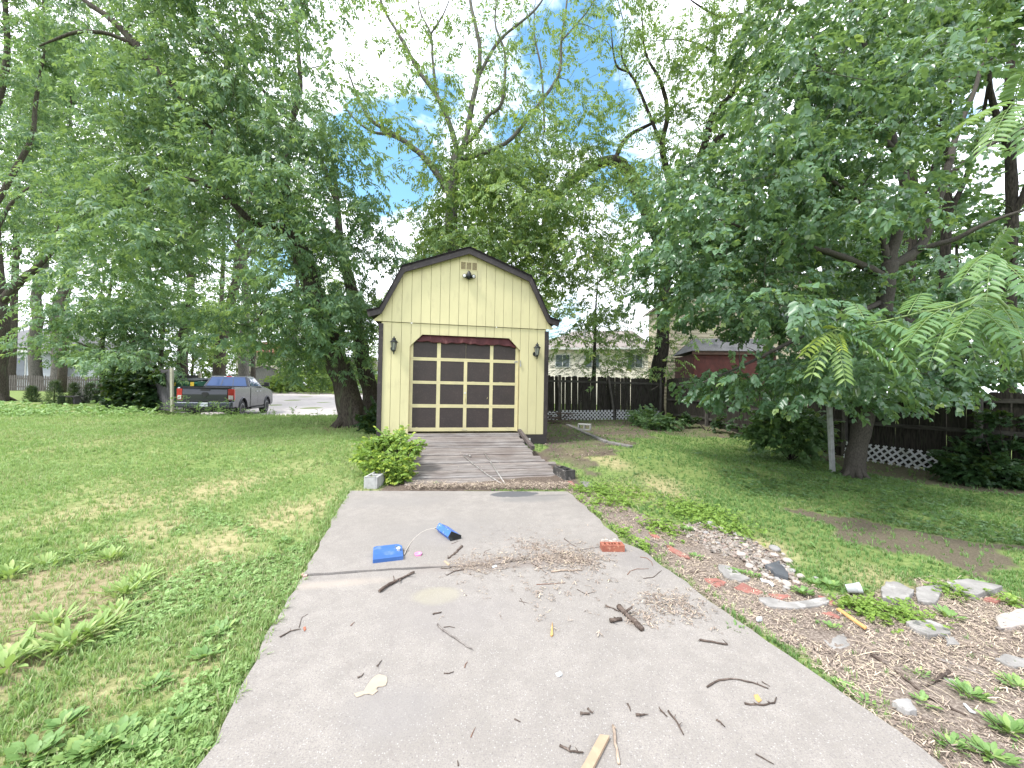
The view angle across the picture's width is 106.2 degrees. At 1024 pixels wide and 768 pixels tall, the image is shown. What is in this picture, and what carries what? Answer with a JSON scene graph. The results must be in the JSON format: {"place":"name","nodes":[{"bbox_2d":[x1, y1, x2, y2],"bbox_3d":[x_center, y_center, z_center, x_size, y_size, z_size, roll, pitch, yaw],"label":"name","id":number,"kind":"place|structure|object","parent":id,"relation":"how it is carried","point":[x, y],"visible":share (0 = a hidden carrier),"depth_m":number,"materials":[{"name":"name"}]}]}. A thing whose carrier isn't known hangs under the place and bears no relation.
{"place":"outdoors","nodes":[
{"label":"outdoors","id":0,"kind":"place"},
{"bbox_2d":[16,330,155,389],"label":"white house","id":1,"kind":"structure","parent":0,"point":[22,368],"depth_m":37.80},
{"bbox_2d":[174,393,362,415],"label":"parking lot","id":2,"kind":"structure","parent":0,"point":[303,401],"depth_m":27.31,"materials":[{"name":"concrete"}]},
{"bbox_2d":[126,169,253,374],"bbox_3d":[-19.797,-6.414,24.346,11.356,15.809,7.188,1,-1,25],"label":"tree","id":3,"kind":"object","parent":2,"relation":"on","point":[186,338],"visible":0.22,"depth_m":23.55,"materials":[{"name":"green plant"}]},
{"bbox_2d":[174,375,272,414],"bbox_3d":[-13.827,0.535,18.981,2.600,2.040,6.010,1,-1,-17],"label":"pickup truck","id":4,"kind":"object","parent":2,"relation":"on","point":[247,392],"visible":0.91,"depth_m":17.25,"materials":[{"name":"paint"}]},
{"bbox_2d":[177,200,291,378],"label":"tree","id":5,"kind":"object","parent":2,"relation":"on","point":[253,371],"visible":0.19,"depth_m":29.95,"materials":[{"name":"green plant"}]},
{"bbox_2d":[303,491,622,575],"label":"driveway","id":6,"kind":"structure","parent":0,"point":[363,523],"depth_m":4.01,"materials":[{"name":"concrete"}]},
{"bbox_2d":[373,544,402,562],"bbox_3d":[-1.073,1.452,3.329,0.243,0.075,0.270,1,-1,-19],"label":"blue box","id":7,"kind":"object","parent":6,"relation":"on","point":[388,553],"visible":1,"depth_m":3.28,"materials":[{"name":"paint"}]},
{"bbox_2d":[0,390,1023,767],"bbox_3d":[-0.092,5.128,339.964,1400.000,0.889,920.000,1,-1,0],"label":"ground","id":8,"kind":"structure","parent":0,"point":[982,568],"depth_m":3.82,"materials":[{"name":"plant"}]},
{"bbox_2d":[0,559,40,579],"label":"strap plant","id":9,"kind":"object","parent":8,"relation":"on","point":[7,570],"visible":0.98,"depth_m":2.92,"materials":[{"name":"green plant"}]},
{"bbox_2d":[0,622,54,676],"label":"strap plant","id":10,"kind":"object","parent":8,"relation":"on","point":[6,649],"visible":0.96,"depth_m":2.05,"materials":[{"name":"green plant"}]},
{"bbox_2d":[0,724,73,767],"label":"broadleaf weed","id":11,"kind":"object","parent":8,"relation":"on","point":[32,743],"visible":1,"depth_m":1.54,"materials":[{"name":"green plant"}]},
{"bbox_2d":[0,52,83,385],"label":"tree","id":12,"kind":"object","parent":8,"relation":"on","point":[12,365],"visible":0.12,"depth_m":34.02,"materials":[{"name":"green plant"}]},
{"bbox_2d":[17,551,74,567],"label":"strap plant","id":13,"kind":"object","parent":8,"relation":"on","point":[46,558],"visible":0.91,"depth_m":3.12,"materials":[{"name":"green plant"}]},
{"bbox_2d":[2,600,93,636],"bbox_3d":[-2.797,1.423,2.337,0.303,0.087,0.330,1,-1,0],"label":"strap plant","id":14,"kind":"object","parent":8,"relation":"on","point":[55,614],"visible":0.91,"depth_m":2.38,"materials":[{"name":"green plant"}]},
{"bbox_2d":[4,76,91,389],"bbox_3d":[-45.513,-15.574,36.910,17.343,32.474,8.123,0,-1,42],"label":"tree","id":15,"kind":"object","parent":8,"relation":"on","point":[35,368],"visible":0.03,"depth_m":36.29,"materials":[{"name":"green plant"}]},
{"bbox_2d":[8,375,99,391],"bbox_3d":[-42.063,-0.092,33.532,15.985,1.435,0.075,1,-1,4],"label":"picket fence","id":16,"kind":"object","parent":8,"relation":"on","point":[21,386],"visible":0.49,"depth_m":33.45,"materials":[{"name":"grey wood"}]},
{"bbox_2d":[40,379,67,404],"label":"arborvitae","id":17,"kind":"object","parent":8,"relation":"on","point":[57,392],"visible":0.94,"depth_m":19.94,"materials":[{"name":"green plant"}]},
{"bbox_2d":[38,705,89,734],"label":"broadleaf weed","id":18,"kind":"object","parent":8,"relation":"on","point":[71,713],"visible":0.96,"depth_m":1.68,"materials":[{"name":"green plant"}]},
{"bbox_2d":[10,74,123,389],"bbox_3d":[-44.203,-15.606,37.731,14.342,32.442,9.027,0,-1,45],"label":"tree","id":19,"kind":"object","parent":8,"relation":"on","point":[53,372],"visible":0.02,"depth_m":36.59,"materials":[{"name":"green plant"}]},
{"bbox_2d":[0,11,135,392],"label":"tree","id":20,"kind":"object","parent":8,"relation":"on","point":[61,377],"visible":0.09,"depth_m":30.35,"materials":[{"name":"green plant"}]},
{"bbox_2d":[16,612,123,659],"bbox_3d":[-2.482,1.417,2.190,0.424,0.108,0.377,1,-1,0],"label":"strap plant","id":21,"kind":"object","parent":8,"relation":"on","point":[58,635],"visible":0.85,"depth_m":2.19,"materials":[{"name":"green plant"}]},
{"bbox_2d":[0,0,162,401],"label":"tree","id":22,"kind":"object","parent":8,"relation":"on","point":[48,23],"visible":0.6,"depth_m":21.79,"materials":[{"name":"green plant"}]},
{"bbox_2d":[46,722,118,767],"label":"broadleaf weed","id":23,"kind":"object","parent":8,"relation":"on","point":[73,746],"visible":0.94,"depth_m":1.53,"materials":[{"name":"green plant"}]},
{"bbox_2d":[0,398,167,416],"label":"ground cover","id":24,"kind":"object","parent":8,"relation":"on","point":[17,409],"visible":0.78,"depth_m":15.19,"materials":[{"name":"green plant"}]},
{"bbox_2d":[92,363,174,413],"bbox_3d":[-17.911,0.264,18.357,4.246,2.574,2.017,1,-1,15],"label":"bush","id":25,"kind":"object","parent":24,"relation":"on","point":[130,387],"visible":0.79,"depth_m":17.82,"materials":[{"name":"green plant"}]},
{"bbox_2d":[64,602,144,639],"bbox_3d":[-2.447,1.424,2.302,0.338,0.098,0.314,1,-1,15],"label":"strap plant","id":26,"kind":"object","parent":8,"relation":"on","point":[104,616],"visible":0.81,"depth_m":2.34,"materials":[{"name":"green plant"}]},
{"bbox_2d":[76,544,132,565],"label":"strap plant","id":27,"kind":"object","parent":8,"relation":"on","point":[110,552],"visible":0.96,"depth_m":3.22,"materials":[{"name":"green plant"}]},
{"bbox_2d":[0,249,222,398],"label":"tree","id":28,"kind":"object","parent":8,"relation":"on","point":[101,357],"visible":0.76,"depth_m":19.48,"materials":[{"name":"green plant"}]},
{"bbox_2d":[81,711,142,754],"bbox_3d":[-1.648,1.456,1.597,0.170,0.046,0.186,1,-1,35],"label":"broadleaf weed","id":29,"kind":"object","parent":8,"relation":"on","point":[126,722],"visible":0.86,"depth_m":1.62,"materials":[{"name":"green plant"}]},
{"bbox_2d":[87,594,149,620],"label":"strap plant","id":30,"kind":"object","parent":8,"relation":"on","point":[116,605],"visible":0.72,"depth_m":2.50,"materials":[{"name":"green plant"}]},
{"bbox_2d":[86,571,157,601],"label":"strap plant","id":31,"kind":"object","parent":8,"relation":"on","point":[124,585],"visible":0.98,"depth_m":2.73,"materials":[{"name":"green plant"}]},
{"bbox_2d":[46,29,221,362],"bbox_3d":[-28.640,-13.117,30.396,11.232,27.971,9.204,1,-1,0],"label":"tree","id":32,"kind":"object","parent":8,"relation":"on","point":[112,106],"visible":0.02,"depth_m":28.93,"materials":[{"name":"green plant"}]},
{"bbox_2d":[110,368,173,411],"bbox_3d":[-17.991,0.235,18.552,5.492,2.014,0.159,1,-1,22],"label":"enclosure fence","id":33,"kind":"object","parent":8,"relation":"on","point":[166,393],"visible":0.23,"depth_m":17.75,"materials":[{"name":"wood"}]},
{"bbox_2d":[119,562,168,583],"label":"strap plant","id":34,"kind":"object","parent":8,"relation":"on","point":[145,570],"visible":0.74,"depth_m":2.93,"materials":[{"name":"green plant"}]},
{"bbox_2d":[116,717,174,757],"bbox_3d":[-1.506,1.462,1.591,0.184,0.038,0.161,1,-1,0],"label":"broadleaf weed","id":35,"kind":"object","parent":8,"relation":"on","point":[144,729],"visible":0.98,"depth_m":1.60,"materials":[{"name":"green plant"}]},
{"bbox_2d":[128,668,174,693],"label":"broadleaf weed","id":36,"kind":"object","parent":8,"relation":"on","point":[159,675],"visible":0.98,"depth_m":1.91,"materials":[{"name":"green plant"}]},
{"bbox_2d":[65,239,253,368],"bbox_3d":[-21.176,-3.955,22.694,10.718,10.720,7.370,1,-1,37],"label":"tree","id":37,"kind":"object","parent":8,"relation":"on","point":[160,362],"visible":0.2,"depth_m":22.23,"materials":[{"name":"green plant"}]},
{"bbox_2d":[156,700,204,732],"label":"broadleaf weed","id":38,"kind":"object","parent":8,"relation":"on","point":[183,711],"visible":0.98,"depth_m":1.72,"materials":[{"name":"green plant"}]},
{"bbox_2d":[0,412,388,767],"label":"grass","id":39,"kind":"structure","parent":8,"relation":"on","point":[22,709],"depth_m":3.68,"materials":[{"name":"plant"}]},
{"bbox_2d":[170,737,218,767],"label":"broadleaf weed","id":40,"kind":"object","parent":8,"relation":"on","point":[198,747],"visible":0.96,"depth_m":1.54,"materials":[{"name":"green plant"}]},
{"bbox_2d":[165,328,232,377],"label":"tree","id":41,"kind":"object","parent":8,"relation":"on","point":[201,367],"visible":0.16,"depth_m":47.56,"materials":[{"name":"green plant"}]},
{"bbox_2d":[184,645,225,664],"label":"broadleaf weed","id":42,"kind":"object","parent":8,"relation":"on","point":[203,652],"visible":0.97,"depth_m":2.10,"materials":[{"name":"green plant"}]},
{"bbox_2d":[0,0,434,427],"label":"tree","id":43,"kind":"object","parent":8,"relation":"on","point":[235,160],"visible":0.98,"depth_m":10.16,"materials":[{"name":"green plant"}]},
{"bbox_2d":[201,617,236,640],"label":"broadleaf weed","id":44,"kind":"object","parent":8,"relation":"on","point":[218,626],"visible":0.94,"depth_m":2.31,"materials":[{"name":"green plant"}]},
{"bbox_2d":[166,134,322,375],"bbox_3d":[-18.637,-8.740,25.612,9.418,20.366,14.113,1,-1,0],"label":"tree","id":45,"kind":"object","parent":8,"relation":"on","point":[219,367],"visible":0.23,"depth_m":24.81,"materials":[{"name":"green plant"}]},
{"bbox_2d":[209,186,283,375],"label":"tree","id":46,"kind":"object","parent":8,"relation":"on","point":[243,369],"visible":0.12,"depth_m":30.66,"materials":[{"name":"green plant"}]},
{"bbox_2d":[249,365,289,391],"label":"barn shed","id":47,"kind":"structure","parent":8,"relation":"on","point":[261,373],"depth_m":47.21,"materials":[{"name":"grey wood"}]},
{"bbox_2d":[236,82,344,390],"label":"tree","id":48,"kind":"object","parent":8,"relation":"on","point":[307,97],"visible":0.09,"depth_m":48.39,"materials":[{"name":"green plant"}]},
{"bbox_2d":[353,396,376,433],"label":"fern shrub","id":49,"kind":"object","parent":8,"relation":"on","point":[368,419],"visible":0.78,"depth_m":10.46,"materials":[{"name":"green plant"}]},
{"bbox_2d":[364,471,386,488],"bbox_3d":[-2.045,1.448,5.785,0.200,0.190,0.408,1,-1,3],"label":"cinder block","id":50,"kind":"object","parent":8,"relation":"on","point":[376,481],"depth_m":5.59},
{"bbox_2d":[348,424,427,484],"bbox_3d":[-2.002,1.185,6.275,1.123,0.974,1.448,2,-1,-42],"label":"leafy bush","id":51,"kind":"object","parent":8,"relation":"on","point":[397,464],"visible":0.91,"depth_m":6.16,"materials":[{"name":"green plant"}]},
{"bbox_2d":[367,246,559,444],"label":"shed","id":52,"kind":"structure","parent":8,"relation":"on","point":[463,340],"depth_m":8.64,"materials":[{"name":"yellow paint"}]},
{"bbox_2d":[409,336,518,431],"bbox_3d":[-1.054,-0.014,8.703,2.455,2.165,0.086,1,-1,-12],"label":"garage door","id":53,"kind":"structure","parent":52,"relation":"in","point":[462,386],"depth_m":8.68,"materials":[{"name":"brown paint"}]},
{"bbox_2d":[404,429,555,485],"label":"wooden ramp","id":54,"kind":"structure","parent":8,"relation":"on","point":[440,453],"depth_m":7.04,"materials":[{"name":"grey wood"}]},
{"bbox_2d":[406,478,572,489],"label":"leaf litter","id":55,"kind":"object","parent":8,"relation":"on","point":[488,486],"visible":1,"depth_m":5.75,"materials":[{"name":"plant"}]},
{"bbox_2d":[408,142,571,306],"bbox_3d":[-1.200,-6.800,25.447,11.646,16.432,9.510,1,-1,0],"label":"tree","id":56,"kind":"object","parent":8,"relation":"on","point":[537,274],"visible":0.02,"depth_m":24.26,"materials":[{"name":"green plant"}]},
{"bbox_2d":[322,0,659,322],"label":"tree","id":57,"kind":"object","parent":8,"relation":"on","point":[481,197],"visible":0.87,"depth_m":14.32,"materials":[{"name":"green plant"}]},
{"bbox_2d":[153,485,960,767],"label":"grass","id":58,"kind":"structure","parent":8,"relation":"on","point":[234,693],"depth_m":2.21,"materials":[{"name":"plant"}]},
{"bbox_2d":[553,466,574,479],"bbox_3d":[0.865,1.495,6.402,0.200,0.190,0.408,1,-1,-22],"label":"cinder block","id":59,"kind":"object","parent":8,"relation":"on","point":[564,473],"depth_m":6.25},
{"bbox_2d":[561,410,612,419],"bbox_3d":[3.175,1.298,16.129,2.378,0.448,0.008,1,-1,-15],"label":"lattice panel","id":60,"kind":"object","parent":8,"relation":"on","point":[588,414],"visible":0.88,"depth_m":16.16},
{"bbox_2d":[548,329,647,405],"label":"cream house","id":61,"kind":"structure","parent":8,"relation":"on","point":[560,354],"depth_m":32.18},
{"bbox_2d":[548,375,661,419],"bbox_3d":[3.438,0.675,16.306,6.590,2.067,0.152,1,-1,-15],"label":"back fence","id":62,"kind":"object","parent":8,"relation":"on","point":[611,396],"visible":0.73,"depth_m":16.47,"materials":[{"name":"wood"}]},
{"bbox_2d":[542,266,676,377],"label":"tree","id":63,"kind":"object","parent":8,"relation":"on","point":[594,367],"visible":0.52,"depth_m":18.89,"materials":[{"name":"green plant"}]},
{"bbox_2d":[624,403,692,431],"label":"ground shrub","id":64,"kind":"object","parent":8,"relation":"on","point":[643,416],"visible":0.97,"depth_m":13.86,"materials":[{"name":"green plant"}]},
{"bbox_2d":[540,0,816,415],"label":"tree","id":65,"kind":"object","parent":8,"relation":"on","point":[656,371],"visible":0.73,"depth_m":17.41,"materials":[{"name":"green plant"}]},
{"bbox_2d":[678,411,738,432],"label":"shrub","id":66,"kind":"object","parent":8,"relation":"on","point":[717,423],"visible":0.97,"depth_m":13.48,"materials":[{"name":"green plant"}]},
{"bbox_2d":[674,338,779,402],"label":"red shed","id":67,"kind":"structure","parent":8,"relation":"on","point":[713,358],"depth_m":16.97,"materials":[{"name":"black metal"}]},
{"bbox_2d":[718,564,749,582],"bbox_3d":[1.808,1.579,3.170,0.188,0.070,0.285,1,-1,0],"label":"flagstone","id":68,"kind":"object","parent":8,"relation":"on","point":[738,576],"visible":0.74,"depth_m":3.12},
{"bbox_2d":[680,522,798,593],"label":"gravel","id":69,"kind":"structure","parent":8,"relation":"on","point":[759,563],"depth_m":3.69,"materials":[{"name":"gravel"}]},
{"bbox_2d":[765,560,787,579],"bbox_3d":[2.208,1.552,3.221,0.142,0.042,0.341,1,-1,19],"label":"slate piece","id":70,"kind":"object","parent":69,"relation":"on","point":[777,569],"visible":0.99,"depth_m":3.18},
{"bbox_2d":[643,258,848,414],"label":"beige house","id":71,"kind":"structure","parent":8,"relation":"on","point":[706,335],"depth_m":20.93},
{"bbox_2d":[729,398,845,463],"bbox_3d":[6.771,1.077,9.295,2.696,1.776,1.610,1,-1,-21],"label":"dark shrub","id":72,"kind":"object","parent":8,"relation":"on","point":[801,434],"visible":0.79,"depth_m":8.91,"materials":[{"name":"green plant"}]},
{"bbox_2d":[758,597,829,609],"bbox_3d":[2.036,1.578,2.734,0.526,0.072,0.154,1,-1,0],"label":"flagstone","id":73,"kind":"object","parent":8,"relation":"on","point":[772,603],"visible":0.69,"depth_m":2.71,"materials":[{"name":"stone"}]},
{"bbox_2d":[566,487,1023,767],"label":"wood chips","id":74,"kind":"object","parent":8,"relation":"on","point":[818,647],"visible":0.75,"depth_m":2.35,"materials":[{"name":"wood"}]},
{"bbox_2d":[931,728,970,757],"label":"broadleaf weed","id":75,"kind":"object","parent":74,"relation":"on","point":[952,737],"visible":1,"depth_m":1.66,"materials":[{"name":"green plant"}]},
{"bbox_2d":[567,477,1023,634],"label":"ground cover","id":76,"kind":"object","parent":8,"relation":"on","point":[868,603],"visible":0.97,"depth_m":4.03,"materials":[{"name":"green plant"}]},
{"bbox_2d":[575,493,1023,746],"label":"straw","id":77,"kind":"object","parent":8,"relation":"on","point":[889,677],"visible":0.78,"depth_m":2.19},
{"bbox_2d":[598,0,1023,479],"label":"tree","id":78,"kind":"object","parent":8,"relation":"on","point":[801,153],"visible":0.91,"depth_m":5.98,"materials":[{"name":"green plant"}]},
{"bbox_2d":[619,442,1023,547],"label":"ground cover","id":79,"kind":"object","parent":8,"relation":"on","point":[982,525],"visible":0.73,"depth_m":5.97,"materials":[{"name":"green plant"}]},
{"bbox_2d":[826,406,835,472],"bbox_3d":[6.662,1.059,8.049,0.190,1.764,0.100,1,-1,0],"label":"white post","id":80,"kind":"object","parent":8,"relation":"on","point":[830,431],"visible":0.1,"depth_m":8.02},
{"bbox_2d":[666,377,1023,475],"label":"side fence","id":81,"kind":"object","parent":8,"relation":"on","point":[923,435],"visible":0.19,"depth_m":8.80,"materials":[{"name":"wood"}]},
{"bbox_2d":[733,0,958,320],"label":"tree","id":82,"kind":"object","parent":8,"relation":"on","point":[794,7],"visible":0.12,"depth_m":12.67,"materials":[{"name":"green plant"}]},
{"bbox_2d":[759,181,939,318],"bbox_3d":[17.554,-4.653,22.326,10.920,13.087,8.870,1,-1,0],"label":"tree","id":83,"kind":"object","parent":8,"relation":"on","point":[849,269],"visible":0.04,"depth_m":20.07,"materials":[{"name":"green plant"}]},
{"bbox_2d":[843,441,945,470],"bbox_3d":[8.914,1.672,8.690,0.108,0.439,2.579,1,-1,-15],"label":"lattice panel","id":84,"kind":"object","parent":8,"relation":"on","point":[900,457],"visible":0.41,"depth_m":8.82,"materials":[{"name":"wood"}]},
{"bbox_2d":[881,581,913,605],"bbox_3d":[2.855,1.583,2.862,0.409,0.098,0.158,2,-1,-37],"label":"flagstone","id":85,"kind":"object","parent":8,"relation":"on","point":[893,589],"visible":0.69,"depth_m":2.85,"materials":[{"name":"stone"}]},
{"bbox_2d":[892,698,916,716],"bbox_3d":[1.878,1.558,1.827,0.105,0.081,0.073,1,-1,0],"label":"grey rock","id":86,"kind":"object","parent":8,"relation":"on","point":[905,706],"visible":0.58,"depth_m":1.82,"materials":[{"name":"stone"}]},
{"bbox_2d":[796,72,1023,386],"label":"sapling","id":87,"kind":"object","parent":8,"relation":"on","point":[1003,272],"visible":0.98,"depth_m":3.58,"materials":[{"name":"green plant"}]},
{"bbox_2d":[906,619,950,639],"bbox_3d":[2.665,1.585,2.457,0.241,0.079,0.142,1,-1,-6],"label":"flagstone","id":88,"kind":"object","parent":8,"relation":"on","point":[918,627],"visible":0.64,"depth_m":2.43,"materials":[{"name":"stone"}]},
{"bbox_2d":[916,585,941,605],"bbox_3d":[3.134,1.597,2.902,0.501,0.073,0.126,2,-1,-36],"label":"flagstone","id":89,"kind":"object","parent":8,"relation":"on","point":[926,595],"visible":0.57,"depth_m":2.85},
{"bbox_2d":[870,653,1001,736],"bbox_3d":[2.085,1.551,1.952,0.065,0.020,0.536,1,-1,-9],"label":"stick","id":90,"kind":"object","parent":8,"relation":"on","point":[903,677],"visible":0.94,"depth_m":1.90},
{"bbox_2d":[859,194,1023,367],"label":"tree","id":91,"kind":"object","parent":8,"relation":"on","point":[926,255],"visible":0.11,"depth_m":19.00,"materials":[{"name":"green plant"}]},
{"bbox_2d":[917,0,1014,433],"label":"tree","id":92,"kind":"object","parent":8,"relation":"on","point":[957,207],"visible":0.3,"depth_m":12.59,"materials":[{"name":"green plant"}]},
{"bbox_2d":[944,677,996,703],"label":"broadleaf weed","id":93,"kind":"object","parent":8,"relation":"on","point":[965,686],"visible":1,"depth_m":1.93,"materials":[{"name":"green plant"}]},
{"bbox_2d":[924,436,1023,490],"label":"vine thicket","id":94,"kind":"object","parent":8,"relation":"on","point":[962,462],"visible":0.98,"depth_m":7.09,"materials":[{"name":"green plant"}]},
{"bbox_2d":[947,579,1002,599],"bbox_3d":[3.560,1.602,2.986,0.441,0.095,0.184,1,-1,-20],"label":"flagstone","id":95,"kind":"object","parent":8,"relation":"on","point":[974,587],"visible":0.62,"depth_m":2.95,"materials":[{"name":"stone"}]},
{"bbox_2d":[958,733,1023,767],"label":"broadleaf weed","id":96,"kind":"object","parent":8,"relation":"on","point":[987,747],"visible":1,"depth_m":1.60,"materials":[{"name":"green plant"}]},
{"bbox_2d":[958,0,1023,439],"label":"tree","id":97,"kind":"object","parent":8,"relation":"on","point":[1013,198],"visible":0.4,"depth_m":12.97,"materials":[{"name":"green plant"}]},
{"bbox_2d":[962,409,1023,458],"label":"vine thicket","id":98,"kind":"object","parent":8,"relation":"on","point":[993,418],"visible":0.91,"depth_m":7.25,"materials":[{"name":"green plant"}]},
{"bbox_2d":[973,708,1023,741],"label":"broadleaf weed","id":99,"kind":"object","parent":8,"relation":"on","point":[1008,722],"visible":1,"depth_m":1.73,"materials":[{"name":"green plant"}]},
{"bbox_2d":[995,608,1023,631],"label":"flagstone","id":100,"kind":"object","parent":8,"relation":"on","point":[1010,620],"visible":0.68,"depth_m":2.57,"materials":[{"name":"stone"}]},
{"bbox_2d":[995,654,1023,668],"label":"flagstone","id":101,"kind":"object","parent":8,"relation":"on","point":[1008,660],"visible":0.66,"depth_m":2.17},
{"bbox_2d":[0,0,1023,392],"label":"sky","id":102,"kind":"structure","parent":0,"point":[383,68],"materials":[{"name":"white"}]},
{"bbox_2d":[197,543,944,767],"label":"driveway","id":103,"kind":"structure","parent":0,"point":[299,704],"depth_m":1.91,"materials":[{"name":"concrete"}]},
{"bbox_2d":[354,674,386,696],"bbox_3d":[-0.677,1.477,1.875,0.092,0.007,0.161,1,-1,28],"label":"crumpled paper scrap","id":104,"kind":"object","parent":103,"relation":"on","point":[375,682],"visible":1,"depth_m":1.88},
{"bbox_2d":[434,521,722,636],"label":"leaf litter","id":105,"kind":"object","parent":103,"relation":"on","point":[564,555],"visible":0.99,"depth_m":3.17,"materials":[{"name":"plant"}]},
{"bbox_2d":[581,734,609,767],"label":"wood plank","id":106,"kind":"object","parent":103,"relation":"on","point":[595,753],"visible":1,"depth_m":1.54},
{"bbox_2d":[600,538,624,551],"bbox_3d":[0.922,1.486,3.552,0.205,0.083,0.106,1,-1,-2],"label":"brick","id":107,"kind":"object","parent":103,"relation":"on","point":[614,545],"visible":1,"depth_m":3.50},
{"bbox_2d":[358,418,1023,750],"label":"grass","id":108,"kind":"structure","parent":0,"point":[1009,583],"depth_m":5.23,"materials":[{"name":"plant"}]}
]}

